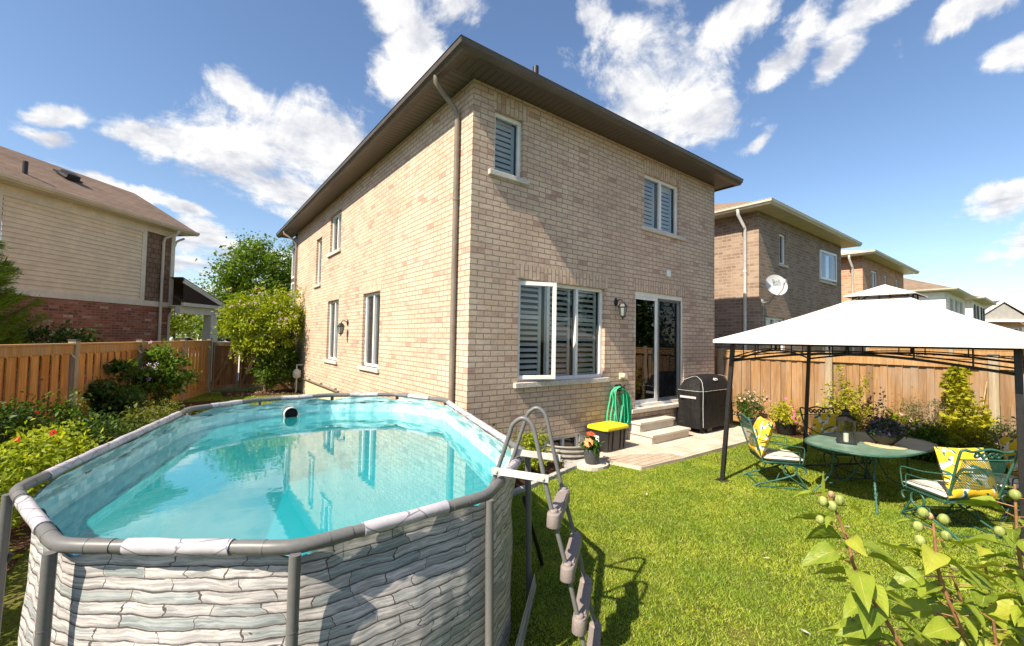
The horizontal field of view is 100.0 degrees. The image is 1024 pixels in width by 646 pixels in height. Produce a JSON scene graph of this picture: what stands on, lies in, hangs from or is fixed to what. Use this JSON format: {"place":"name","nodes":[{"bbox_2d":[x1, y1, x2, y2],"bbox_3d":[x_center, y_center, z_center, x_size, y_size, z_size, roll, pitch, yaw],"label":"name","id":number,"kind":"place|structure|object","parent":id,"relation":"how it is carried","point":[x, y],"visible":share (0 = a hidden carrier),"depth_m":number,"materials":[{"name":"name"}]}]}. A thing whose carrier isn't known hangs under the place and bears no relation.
{"place":"outdoors","nodes":[
{"label":"outdoors","id":0,"kind":"place"},
{"bbox_2d":[169,337,195,350],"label":"parked car","id":1,"kind":"object","parent":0,"point":[188,338],"visible":0.08,"depth_m":43.27,"materials":[{"name":"grey paint"}]},
{"bbox_2d":[170,309,203,340],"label":"yellowing tree","id":2,"kind":"object","parent":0,"point":[177,322],"visible":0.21,"depth_m":40.07,"materials":[{"name":"green plant"}]},
{"bbox_2d":[177,315,203,338],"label":"street tree","id":3,"kind":"object","parent":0,"point":[191,334],"visible":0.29,"depth_m":51.77,"materials":[{"name":"green plant"}]},
{"bbox_2d":[193,317,238,341],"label":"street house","id":4,"kind":"structure","parent":0,"point":[228,340],"depth_m":58.94,"materials":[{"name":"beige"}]},
{"bbox_2d":[238,355,239,380],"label":"driveway","id":5,"kind":"structure","parent":0,"point":[238,366],"depth_m":24.70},
{"bbox_2d":[191,326,260,340],"bbox_3d":[-24.471,0.571,37.693,5.958,4.483,4.326,1,-2,-6],"label":"street tree","id":6,"kind":"object","parent":5,"relation":"on","point":[198,331],"visible":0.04,"depth_m":36.96,"materials":[{"name":"green plant"}]},
{"bbox_2d":[184,228,293,341],"bbox_3d":[-12.100,-1.099,21.305,6.645,7.058,6.044,3,-3,-37],"label":"leafy tree","id":7,"kind":"object","parent":5,"relation":"on","point":[271,265],"visible":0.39,"depth_m":20.18,"materials":[{"name":"green plant"}]},
{"bbox_2d":[0,335,1023,645],"bbox_3d":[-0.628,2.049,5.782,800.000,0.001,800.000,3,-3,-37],"label":"ground","id":8,"kind":"structure","parent":0,"point":[14,593],"depth_m":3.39,"materials":[{"name":"plant"}]},
{"bbox_2d":[0,241,60,384],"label":"pine tree","id":9,"kind":"object","parent":8,"relation":"on","point":[7,297],"visible":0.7,"depth_m":8.68,"materials":[{"name":"green plant"}]},
{"bbox_2d":[0,314,103,406],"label":"garden bush","id":10,"kind":"object","parent":8,"relation":"on","point":[58,337],"visible":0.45,"depth_m":9.74,"materials":[{"name":"green plant"}]},
{"bbox_2d":[0,338,212,449],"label":"wooden fence","id":11,"kind":"object","parent":8,"relation":"on","point":[72,364],"visible":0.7,"depth_m":7.37,"materials":[{"name":"brown wood"}]},
{"bbox_2d":[211,342,237,388],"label":"garden gate","id":12,"kind":"structure","parent":11,"relation":"attached to","point":[224,373],"depth_m":13.62,"materials":[{"name":"wood"}]},
{"bbox_2d":[6,400,219,573],"bbox_3d":[-6.430,1.953,5.891,2.774,0.032,11.998,2,-2,-28],"label":"garden bed","id":13,"kind":"object","parent":8,"relation":"on","point":[20,543],"visible":0.14,"depth_m":3.83,"materials":[{"name":"soil"}]},
{"bbox_2d":[0,453,34,558],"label":"garden shrub","id":14,"kind":"object","parent":13,"relation":"on","point":[7,479],"visible":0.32,"depth_m":3.32,"materials":[{"name":"green plant"}]},
{"bbox_2d":[0,395,72,468],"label":"garden shrub","id":15,"kind":"object","parent":13,"relation":"on","point":[17,417],"visible":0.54,"depth_m":5.23,"materials":[{"name":"green plant"}]},
{"bbox_2d":[0,429,79,528],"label":"garden shrub","id":16,"kind":"object","parent":13,"relation":"on","point":[13,466],"visible":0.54,"depth_m":4.01,"materials":[{"name":"green plant"}]},
{"bbox_2d":[0,379,103,451],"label":"rose bush","id":17,"kind":"object","parent":13,"relation":"on","point":[69,413],"visible":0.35,"depth_m":5.98,"materials":[{"name":"green plant"}]},
{"bbox_2d":[0,418,110,494],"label":"rose bush","id":18,"kind":"object","parent":13,"relation":"on","point":[68,447],"visible":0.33,"depth_m":4.55,"materials":[{"name":"green plant"}]},
{"bbox_2d":[26,406,147,461],"bbox_3d":[-5.805,1.582,5.942,1.111,0.822,1.471,1,-2,8],"label":"garden shrub","id":19,"kind":"object","parent":13,"relation":"on","point":[95,430],"visible":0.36,"depth_m":6.05,"materials":[{"name":"green plant"}]},
{"bbox_2d":[78,357,152,428],"bbox_3d":[-7.592,1.342,8.204,1.182,1.393,1.505,3,-3,-37],"label":"garden shrub","id":20,"kind":"object","parent":13,"relation":"on","point":[115,397],"visible":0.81,"depth_m":8.05,"materials":[{"name":"green plant"}]},
{"bbox_2d":[86,399,178,443],"bbox_3d":[-6.220,1.669,7.300,1.374,0.723,1.752,3,-3,-37],"label":"garden shrub","id":21,"kind":"object","parent":13,"relation":"on","point":[155,414],"visible":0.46,"depth_m":7.09,"materials":[{"name":"green plant"}]},
{"bbox_2d":[126,338,202,412],"bbox_3d":[-7.832,1.234,9.620,1.468,1.824,1.775,3,-3,-37],"label":"flowering shrub","id":22,"kind":"object","parent":13,"relation":"on","point":[154,378],"visible":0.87,"depth_m":9.47,"materials":[{"name":"green plant"}]},
{"bbox_2d":[135,394,204,419],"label":"garden shrub","id":23,"kind":"object","parent":13,"relation":"on","point":[160,403],"visible":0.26,"depth_m":8.36,"materials":[{"name":"green plant"}]},
{"bbox_2d":[0,146,225,400],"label":"sided house","id":24,"kind":"structure","parent":8,"relation":"on","point":[89,253],"depth_m":12.99,"materials":[{"name":"plastic"}]},
{"bbox_2d":[221,388,302,396],"bbox_3d":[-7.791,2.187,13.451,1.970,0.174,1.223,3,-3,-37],"label":"mulch","id":25,"kind":"object","parent":8,"relation":"on","point":[242,393],"visible":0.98,"depth_m":13.35,"materials":[{"name":"brown plant"}]},
{"bbox_2d":[210,280,305,392],"bbox_3d":[-7.877,0.422,13.380,2.524,3.570,2.620,3,-3,-37],"label":"flowering bush","id":26,"kind":"object","parent":25,"relation":"on","point":[275,349],"visible":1,"depth_m":13.24,"materials":[{"name":"green plant"}]},
{"bbox_2d":[292,364,302,392],"bbox_3d":[-6.817,1.758,13.596,0.255,0.900,0.283,1,-2,8],"label":"gas meter","id":27,"kind":"object","parent":25,"relation":"on","point":[296,373],"visible":1,"depth_m":13.54,"materials":[{"name":"metal"}]},
{"bbox_2d":[0,392,543,645],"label":"swimming pool","id":28,"kind":"structure","parent":8,"relation":"on","point":[401,540],"depth_m":2.14,"materials":[{"name":"plastic"}]},
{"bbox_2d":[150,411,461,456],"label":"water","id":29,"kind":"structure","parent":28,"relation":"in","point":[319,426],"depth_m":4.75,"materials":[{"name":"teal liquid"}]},
{"bbox_2d":[490,406,601,645],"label":"pool ladder","id":30,"kind":"object","parent":28,"relation":"attached to","point":[571,559],"visible":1,"depth_m":2.40,"materials":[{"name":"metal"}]},
{"bbox_2d":[263,342,294,389],"bbox_3d":[-7.901,1.397,14.577,0.910,1.696,0.150,3,-3,-37],"label":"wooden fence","id":31,"kind":"object","parent":8,"relation":"on","point":[288,385],"visible":0.16,"depth_m":14.64,"materials":[{"name":"wood"}]},
{"bbox_2d":[238,350,262,387],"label":"garden gate","id":32,"kind":"structure","parent":31,"relation":"attached to","point":[245,379],"depth_m":14.00,"materials":[{"name":"wood"}]},
{"bbox_2d":[276,34,743,460],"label":"brick house","id":33,"kind":"structure","parent":8,"relation":"on","point":[486,235],"depth_m":7.36,"materials":[{"name":"brick"}]},
{"bbox_2d":[291,246,294,278],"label":"window","id":34,"kind":"structure","parent":33,"relation":"in","point":[293,249],"depth_m":16.17,"materials":[{"name":"white plastic"}]},
{"bbox_2d":[313,239,321,287],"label":"window","id":35,"kind":"structure","parent":33,"relation":"in","point":[320,241],"depth_m":12.93,"materials":[{"name":"white plastic"}]},
{"bbox_2d":[302,378,338,391],"bbox_3d":[-5.439,1.694,12.058,0.050,0.078,3.900,3,-3,-37],"label":"conduit","id":36,"kind":"object","parent":33,"relation":"attached to","point":[327,387],"visible":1,"depth_m":11.72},
{"bbox_2d":[322,300,338,364],"bbox_3d":[-4.586,0.232,11.404,0.495,1.655,1.270,3,-3,-37],"label":"window","id":37,"kind":"structure","parent":33,"relation":"in","point":[334,305],"depth_m":11.55,"materials":[{"name":"white plastic"}]},
{"bbox_2d":[326,211,341,257],"bbox_3d":[-4.525,-2.353,11.480,0.495,1.120,1.220,3,-3,-37],"label":"window","id":38,"kind":"structure","parent":33,"relation":"in","point":[337,219],"depth_m":11.57,"materials":[{"name":"white plastic"}]},
{"bbox_2d":[337,320,348,335],"bbox_3d":[-3.976,0.110,10.092,0.255,0.395,0.147,3,-3,-37],"label":"wall lamp","id":39,"kind":"object","parent":33,"relation":"attached to","point":[340,326],"visible":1,"depth_m":10.03,"materials":[{"name":"black glass"}]},
{"bbox_2d":[357,292,379,372],"bbox_3d":[-2.801,0.183,9.068,0.495,1.645,1.210,3,-3,-37],"label":"window","id":40,"kind":"structure","parent":33,"relation":"in","point":[373,299],"depth_m":9.15,"materials":[{"name":"white plastic"}]},
{"bbox_2d":[488,112,529,185],"bbox_3d":[-0.159,-2.588,6.495,0.730,0.985,0.490,3,-3,-37],"label":"window","id":41,"kind":"structure","parent":33,"relation":"in","point":[507,147],"depth_m":6.52,"materials":[{"name":"white plastic"}]},
{"bbox_2d":[513,279,608,388],"bbox_3d":[0.782,0.179,7.066,2.080,1.640,0.622,3,-3,-37],"label":"window","id":42,"kind":"structure","parent":33,"relation":"in","point":[560,325],"depth_m":7.16,"materials":[{"name":"white plastic"}]},
{"bbox_2d":[548,434,577,446],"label":"window","id":43,"kind":"structure","parent":33,"relation":"in","point":[568,441],"depth_m":7.22,"materials":[{"name":"white plastic"}]},
{"bbox_2d":[615,384,624,390],"bbox_3d":[1.955,1.156,7.663,0.160,0.135,0.171,3,-3,-37],"label":"hose holder","id":44,"kind":"object","parent":33,"relation":"attached to","point":[616,385],"visible":0.72,"depth_m":7.70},
{"bbox_2d":[606,386,631,423],"bbox_3d":[1.917,1.478,7.640,0.645,0.716,0.085,3,-3,-37],"label":"garden hose","id":45,"kind":"object","parent":44,"relation":"hanging from","point":[623,414],"visible":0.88,"depth_m":7.66,"materials":[{"name":"rubber"}]},
{"bbox_2d":[614,298,627,319],"bbox_3d":[1.938,-0.256,7.656,0.170,0.395,0.244,3,-3,-37],"label":"wall lamp","id":46,"kind":"object","parent":33,"relation":"attached to","point":[622,307],"visible":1,"depth_m":7.58,"materials":[{"name":"black glass"}]},
{"bbox_2d":[619,373,626,378],"bbox_3d":[2.013,0.958,7.765,0.110,0.110,0.103,3,-3,-37],"label":"dryer vent","id":47,"kind":"object","parent":33,"relation":"attached to","point":[622,376],"visible":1,"depth_m":7.75,"materials":[{"name":"plastic"}]},
{"bbox_2d":[635,291,681,406],"bbox_3d":[2.925,0.516,8.633,1.670,2.200,0.120,3,-3,-37],"label":"sliding door","id":48,"kind":"structure","parent":33,"relation":"in","point":[658,317],"depth_m":8.58,"materials":[{"name":"white plastic"}]},
{"bbox_2d":[640,175,685,240],"bbox_3d":[2.949,-2.340,8.864,1.500,1.155,0.490,3,-3,-37],"label":"window","id":49,"kind":"structure","parent":33,"relation":"in","point":[660,198],"depth_m":8.97,"materials":[{"name":"white plastic"}]},
{"bbox_2d":[666,270,670,276],"bbox_3d":[3.201,-1.009,8.751,0.130,0.135,0.045,3,-3,-37],"label":"vent cover","id":50,"kind":"object","parent":33,"relation":"attached to","point":[668,273],"visible":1,"depth_m":8.73,"materials":[{"name":"white plastic"}]},
{"bbox_2d":[514,460,564,488],"bbox_3d":[0.103,2.063,5.730,1.600,0.032,0.930,3,-3,-37],"label":"garden bed","id":51,"kind":"object","parent":8,"relation":"on","point":[550,468],"depth_m":5.99,"materials":[{"name":"soil"}]},
{"bbox_2d":[510,425,549,472],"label":"weedy shrub","id":52,"kind":"object","parent":51,"relation":"on","point":[530,442],"visible":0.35,"depth_m":5.89,"materials":[{"name":"green plant"}]},
{"bbox_2d":[513,465,574,494],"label":"kerb","id":53,"kind":"structure","parent":8,"relation":"on","point":[552,476],"depth_m":5.61,"materials":[{"name":"concrete"}]},
{"bbox_2d":[547,437,589,461],"bbox_3d":[1.037,2.012,6.769,0.952,0.246,0.415,3,-3,-37],"label":"window well","id":54,"kind":"object","parent":8,"relation":"on","point":[567,454],"depth_m":6.53,"materials":[{"name":"metal"}]},
{"bbox_2d":[577,460,608,471],"bbox_3d":[1.176,2.073,6.254,0.520,0.050,0.400,3,-3,-37],"label":"stepping stone","id":55,"kind":"object","parent":8,"relation":"on","point":[599,466],"visible":0.86,"depth_m":6.14,"materials":[{"name":"concrete"}]},
{"bbox_2d":[576,431,604,464],"bbox_3d":[1.133,1.823,6.261,0.422,0.449,0.425,3,-3,-37],"label":"flower pot","id":56,"kind":"object","parent":55,"relation":"on","point":[591,451],"visible":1,"depth_m":6.19,"materials":[{"name":"grey ceramic"}]},
{"bbox_2d":[733,389,770,427],"bbox_3d":[5.178,1.853,9.347,0.692,0.860,0.728,1,-2,-10],"label":"potted mum","id":57,"kind":"object","parent":8,"relation":"on","point":[744,404],"visible":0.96,"depth_m":9.31,"materials":[{"name":"green plant"}]},
{"bbox_2d":[736,411,807,489],"bbox_3d":[3.435,1.670,5.704,0.706,0.902,0.574,1,-2,13],"label":"patio chair","id":58,"kind":"object","parent":8,"relation":"on","point":[771,462],"visible":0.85,"depth_m":5.51,"materials":[{"name":"metal"}]},
{"bbox_2d":[762,448,804,461],"bbox_3d":[3.515,1.743,5.683,0.470,0.085,0.480,1,-2,13],"label":"seat cushion","id":59,"kind":"object","parent":58,"relation":"on","point":[773,454],"visible":0.74,"depth_m":5.51,"materials":[{"name":"fabric"}]},
{"bbox_2d":[748,416,772,456],"bbox_3d":[3.312,1.506,5.727,0.150,0.480,0.490,18,2,13],"label":"lemon pillow","id":60,"kind":"object","parent":59,"relation":"on","point":[763,428],"visible":0.86,"depth_m":5.56,"materials":[{"name":"fabric"}]},
{"bbox_2d":[714,197,861,400],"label":"brown brick house","id":61,"kind":"structure","parent":8,"relation":"on","point":[758,243],"depth_m":12.45,"materials":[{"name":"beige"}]},
{"bbox_2d":[761,275,787,313],"bbox_3d":[6.905,-0.025,11.239,0.941,2.475,0.533,6,-6,-68],"label":"satellite dish","id":62,"kind":"object","parent":61,"relation":"attached to","point":[776,285],"visible":0.99,"depth_m":11.19,"materials":[{"name":"metal"}]},
{"bbox_2d":[766,317,782,371],"bbox_3d":[7.381,0.796,12.419,1.300,1.900,0.386,3,-3,-37],"label":"window","id":63,"kind":"structure","parent":61,"relation":"in","point":[769,321],"depth_m":12.36,"materials":[{"name":"white plastic"}]},
{"bbox_2d":[778,234,788,267],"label":"window","id":64,"kind":"structure","parent":61,"relation":"in","point":[781,237],"depth_m":12.82,"materials":[{"name":"white plastic"}]},
{"bbox_2d":[818,252,836,285],"bbox_3d":[10.833,-1.912,15.068,1.640,1.130,0.470,3,-3,-37],"label":"window","id":65,"kind":"structure","parent":61,"relation":"in","point":[826,260],"depth_m":15.22,"materials":[{"name":"glass"}]},
{"bbox_2d":[799,406,872,479],"bbox_3d":[4.676,1.711,6.218,0.574,0.902,0.706,1,-2,-4],"label":"patio chair","id":66,"kind":"object","parent":8,"relation":"on","point":[835,455],"visible":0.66,"depth_m":6.19,"materials":[{"name":"green metal"}]},
{"bbox_3d":[4.681,1.780,6.132,0.480,0.085,0.470,1,-2,-4],"label":"seat cushion","id":67,"kind":"object","parent":66,"relation":"on","visible":0},
{"bbox_2d":[810,413,844,435],"bbox_3d":[4.667,1.553,6.350,0.490,0.480,0.150,1,15,-4],"label":"lemon pillow","id":68,"kind":"object","parent":67,"relation":"on","point":[823,423],"visible":0.56,"depth_m":6.27,"materials":[{"name":"fabric"}]},
{"bbox_2d":[713,285,1023,559],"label":"gazebo","id":69,"kind":"object","parent":8,"relation":"on","point":[884,316],"visible":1,"depth_m":4.82,"materials":[{"name":"fabric"}]},
{"bbox_2d":[714,347,1023,464],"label":"wooden fence","id":70,"kind":"object","parent":8,"relation":"on","point":[784,378],"visible":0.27,"depth_m":8.07,"materials":[{"name":"wood"}]},
{"bbox_2d":[804,431,937,514],"bbox_3d":[4.402,1.790,5.277,1.698,0.654,1.038,2,-2,-27],"label":"patio table","id":71,"kind":"object","parent":8,"relation":"on","point":[862,449],"visible":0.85,"depth_m":5.12,"materials":[{"name":"metal"}]},
{"bbox_2d":[834,405,857,444],"bbox_3d":[4.076,1.233,5.242,0.240,0.454,0.240,0,-3,33],"label":"lantern","id":72,"kind":"object","parent":71,"relation":"on","point":[845,416],"visible":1,"depth_m":5.21,"materials":[{"name":"black metal"}]},
{"bbox_2d":[864,441,907,449],"bbox_3d":[4.457,1.458,5.125,0.400,0.005,0.400,3,-3,-37],"label":"placemat","id":73,"kind":"object","parent":71,"relation":"on","point":[894,446],"visible":0.85,"depth_m":5.06,"materials":[{"name":"fabric"}]},
{"bbox_2d":[858,412,909,445],"bbox_3d":[4.484,1.271,5.186,0.475,0.382,0.490,3,-3,-37],"label":"flower bowl","id":74,"kind":"object","parent":73,"relation":"on","point":[877,434],"visible":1,"depth_m":5.10,"materials":[{"name":"purple plant"}]},
{"bbox_2d":[841,249,919,387],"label":"red brick house","id":75,"kind":"structure","parent":8,"relation":"on","point":[864,270],"depth_m":17.92,"materials":[{"name":"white brick"}]},
{"bbox_2d":[871,270,876,287],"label":"window","id":76,"kind":"structure","parent":75,"relation":"in","point":[873,274],"depth_m":18.54,"materials":[{"name":"white plastic"}]},
{"bbox_2d":[772,429,1008,473],"bbox_3d":[7.356,2.213,6.278,0.900,0.032,7.100,3,-3,-37],"label":"garden bed","id":77,"kind":"object","parent":8,"relation":"on","point":[798,435],"visible":0.03,"depth_m":7.06,"materials":[{"name":"soil"}]},
{"bbox_2d":[766,398,803,435],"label":"potted flower","id":78,"kind":"object","parent":77,"relation":"on","point":[786,424],"visible":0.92,"depth_m":8.62,"materials":[{"name":"yellow plant"}]},
{"bbox_2d":[816,365,876,430],"bbox_3d":[6.234,1.537,7.998,0.501,1.531,0.942,3,-3,-37],"label":"yellow shrub","id":79,"kind":"object","parent":77,"relation":"on","point":[854,408],"visible":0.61,"depth_m":7.94,"materials":[{"name":"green plant"}]},
{"bbox_2d":[868,387,892,424],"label":"purple shrub","id":80,"kind":"object","parent":77,"relation":"on","point":[877,413],"visible":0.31,"depth_m":7.55,"materials":[{"name":"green plant"}]},
{"bbox_2d":[866,409,932,456],"bbox_3d":[6.659,1.865,7.389,0.936,0.744,0.950,3,-3,-37],"label":"potted mum","id":81,"kind":"object","parent":77,"relation":"on","point":[894,416],"visible":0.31,"depth_m":7.32,"materials":[{"name":"green plant"}]},
{"bbox_2d":[887,393,961,446],"bbox_3d":[6.939,1.684,7.168,1.012,1.114,1.150,1,-2,-4],"label":"feathery shrub","id":82,"kind":"object","parent":77,"relation":"on","point":[916,407],"visible":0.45,"depth_m":7.22,"materials":[{"name":"green plant"}]},
{"bbox_2d":[903,414,957,461],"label":"feathery shrub","id":83,"kind":"object","parent":77,"relation":"on","point":[919,434],"visible":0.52,"depth_m":6.89,"materials":[{"name":"green plant"}]},
{"bbox_2d":[931,363,998,460],"bbox_3d":[7.143,1.443,6.859,0.847,1.590,0.907,1,-2,5],"label":"climbing vine","id":84,"kind":"object","parent":77,"relation":"on","point":[965,394],"visible":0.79,"depth_m":6.78,"materials":[{"name":"plant"}]},
{"bbox_2d":[978,382,986,430],"bbox_3d":[7.380,1.577,6.764,0.246,1.303,0.017,1,-2,1],"label":"garden stake","id":85,"kind":"object","parent":77,"relation":"on","point":[984,398],"visible":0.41,"depth_m":6.78,"materials":[{"name":"brown wood"}]},
{"bbox_2d":[963,440,1007,473],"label":"garden shrub","id":86,"kind":"object","parent":77,"relation":"on","point":[1002,458],"visible":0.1,"depth_m":6.34,"materials":[{"name":"green plant"}]},
{"bbox_2d":[955,412,1016,470],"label":"feathery shrub","id":87,"kind":"object","parent":77,"relation":"on","point":[1000,425],"visible":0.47,"depth_m":6.43,"materials":[{"name":"green plant"}]},
{"bbox_2d":[789,471,1023,645],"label":"hibiscus shrub","id":88,"kind":"object","parent":8,"relation":"on","point":[956,621],"visible":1,"depth_m":1.25,"materials":[{"name":"green plant"}]},
{"bbox_2d":[903,278,976,355],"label":"white sided house","id":89,"kind":"structure","parent":8,"relation":"on","point":[949,298],"depth_m":28.70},
{"bbox_2d":[949,297,952,310],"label":"window","id":90,"kind":"structure","parent":89,"relation":"in","point":[951,299],"depth_m":29.59,"materials":[{"name":"glass"}]},
{"bbox_2d":[955,299,957,312],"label":"window","id":91,"kind":"structure","parent":89,"relation":"in","point":[956,301],"depth_m":30.85,"materials":[{"name":"white plastic"}]},
{"bbox_2d":[959,301,962,314],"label":"window","id":92,"kind":"structure","parent":89,"relation":"in","point":[960,303],"depth_m":31.98,"materials":[{"name":"glass"}]},
{"bbox_2d":[866,347,1013,406],"bbox_3d":[16.057,1.685,12.625,0.150,1.826,8.930,3,-3,-37],"label":"wooden fence","id":93,"kind":"object","parent":8,"relation":"on","point":[1007,353],"visible":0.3,"depth_m":14.33,"materials":[{"name":"wood"}]},
{"bbox_2d":[900,448,1017,540],"bbox_3d":[4.475,1.638,4.346,0.574,0.902,0.706,1,-2,1],"label":"patio chair","id":94,"kind":"object","parent":8,"relation":"on","point":[948,499],"visible":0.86,"depth_m":4.11,"materials":[{"name":"metal"}]},
{"bbox_2d":[903,480,975,499],"bbox_3d":[4.474,1.714,4.427,0.480,0.085,0.470,1,-2,1],"label":"seat cushion","id":95,"kind":"object","parent":94,"relation":"on","point":[936,488],"visible":0.53,"depth_m":4.42,"materials":[{"name":"fabric"}]},
{"bbox_2d":[934,447,998,498],"bbox_3d":[4.474,1.471,4.226,0.490,0.480,0.150,1,-19,1],"label":"lemon pillow","id":96,"kind":"object","parent":95,"relation":"on","point":[946,458],"visible":0.62,"depth_m":4.18,"materials":[{"name":"fabric"}]},
{"bbox_2d":[965,295,996,356],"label":"white sided house","id":97,"kind":"structure","parent":8,"relation":"on","point":[974,309],"depth_m":34.52,"materials":[{"name":"white"}]},
{"bbox_2d":[961,455,1019,522],"bbox_3d":[5.528,1.671,4.731,0.706,0.902,0.574,1,-2,8],"label":"patio chair","id":98,"kind":"object","parent":8,"relation":"on","point":[1003,517],"visible":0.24,"depth_m":4.52,"materials":[{"name":"green metal"}]},
{"bbox_2d":[994,473,1018,489],"bbox_3d":[5.444,1.742,4.739,0.470,0.085,0.480,1,-2,8],"label":"seat cushion","id":99,"kind":"object","parent":98,"relation":"on","point":[1016,481],"visible":0.3,"depth_m":4.62,"materials":[{"name":"fabric"}]},
{"bbox_2d":[997,434,1017,476],"bbox_3d":[5.656,1.510,4.718,0.150,0.480,0.490,-16,-4,7],"label":"lemon pillow","id":100,"kind":"object","parent":99,"relation":"on","point":[1007,443],"visible":0.55,"depth_m":4.83,"materials":[{"name":"fabric"}]},
{"bbox_2d":[0,0,1023,335],"label":"sky","id":101,"kind":"structure","parent":0,"point":[895,126],"materials":[{"name":"blue"}]},
{"bbox_2d":[562,459,584,467],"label":"pavement","id":102,"kind":"structure","parent":0,"point":[569,463],"depth_m":6.29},
{"bbox_2d":[601,453,683,465],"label":"path","id":103,"kind":"structure","parent":0,"point":[642,459],"depth_m":6.54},
{"bbox_2d":[599,424,750,470],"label":"patio","id":104,"kind":"structure","parent":0,"point":[695,443],"depth_m":7.39,"materials":[{"name":"concrete"}]},
{"bbox_2d":[587,421,628,452],"bbox_3d":[1.600,1.885,7.161,0.642,0.409,0.439,3,-3,-39],"label":"storage tote","id":105,"kind":"object","parent":104,"relation":"on","point":[612,434],"visible":0.98,"depth_m":6.98,"materials":[{"name":"grey"}]},
{"bbox_2d":[627,425,690,444],"bbox_3d":[2.748,2.058,8.006,1.220,0.165,0.555,3,-3,-37],"label":"concrete step","id":106,"kind":"object","parent":104,"relation":"on","point":[661,435],"visible":0.8,"depth_m":7.75,"materials":[{"name":"concrete"}]},
{"bbox_2d":[627,415,674,431],"bbox_3d":[2.627,1.889,8.075,1.100,0.175,0.305,3,-3,-37],"label":"concrete step","id":107,"kind":"object","parent":106,"relation":"on","point":[649,423],"visible":0.87,"depth_m":7.91,"materials":[{"name":"concrete"}]},
{"bbox_2d":[677,374,733,433],"bbox_3d":[4.039,1.633,8.944,1.398,1.129,0.587,3,-3,-37],"label":"covered barbecue","id":108,"kind":"object","parent":104,"relation":"on","point":[702,401],"visible":0.91,"depth_m":8.58,"materials":[{"name":"black fabric"}]},
{"bbox_2d":[984,299,1023,331],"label":"gabled house","id":109,"kind":"structure","parent":0,"point":[1005,313],"depth_m":58.68,"materials":[{"name":"beige brick"}]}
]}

